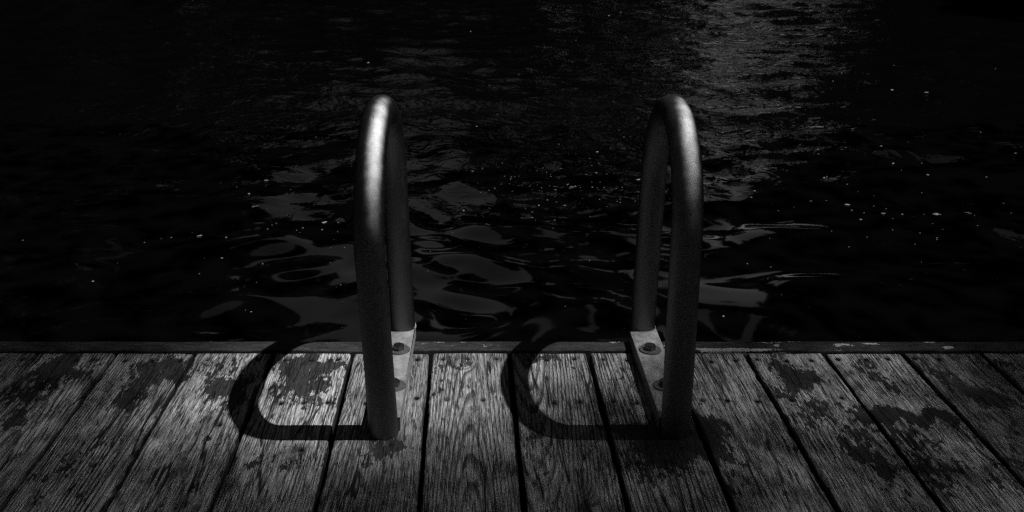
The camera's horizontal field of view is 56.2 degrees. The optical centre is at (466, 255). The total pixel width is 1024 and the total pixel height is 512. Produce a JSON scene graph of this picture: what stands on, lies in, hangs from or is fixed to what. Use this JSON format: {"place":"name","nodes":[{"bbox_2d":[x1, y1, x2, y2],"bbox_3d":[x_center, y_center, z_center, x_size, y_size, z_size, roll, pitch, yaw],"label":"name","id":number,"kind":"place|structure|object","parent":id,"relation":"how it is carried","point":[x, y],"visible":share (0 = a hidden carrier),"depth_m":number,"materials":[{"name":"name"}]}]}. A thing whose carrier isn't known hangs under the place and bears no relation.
{"place":"outdoors","nodes":[
{"label":"outdoors","id":0,"kind":"place"},
{"bbox_2d":[0,0,1023,341],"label":"water","id":1,"kind":"structure","parent":0,"point":[172,134],"depth_m":4.83,"materials":[{"name":"black liquid"}]},
{"bbox_2d":[92,15,1003,327],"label":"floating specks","id":2,"kind":"object","parent":1,"relation":"on","point":[538,205],"visible":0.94,"depth_m":4.27,"materials":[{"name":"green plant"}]},
{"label":"ground","id":3,"kind":"structure","parent":0,"visible":0},
{"bbox_2d":[0,341,1023,511],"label":"wooden dock","id":4,"kind":"object","parent":3,"relation":"on","point":[795,426],"visible":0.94,"depth_m":1.53,"materials":[{"name":"grey wood"}]},
{"bbox_2d":[353,94,415,439],"bbox_3d":[-0.130,0.568,1.814,0.061,1.752,0.386,1,21,2],"label":"handrail","id":5,"kind":"object","parent":4,"relation":"attached to","point":[380,205],"visible":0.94,"depth_m":1.47,"materials":[{"name":"metal"}]},
{"bbox_2d":[629,94,703,439],"bbox_3d":[0.331,0.568,1.814,0.061,1.752,0.385,0,21,0],"label":"handrail","id":6,"kind":"object","parent":4,"relation":"attached to","point":[667,376],"visible":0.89,"depth_m":1.48,"materials":[{"name":"metal"}]}
]}

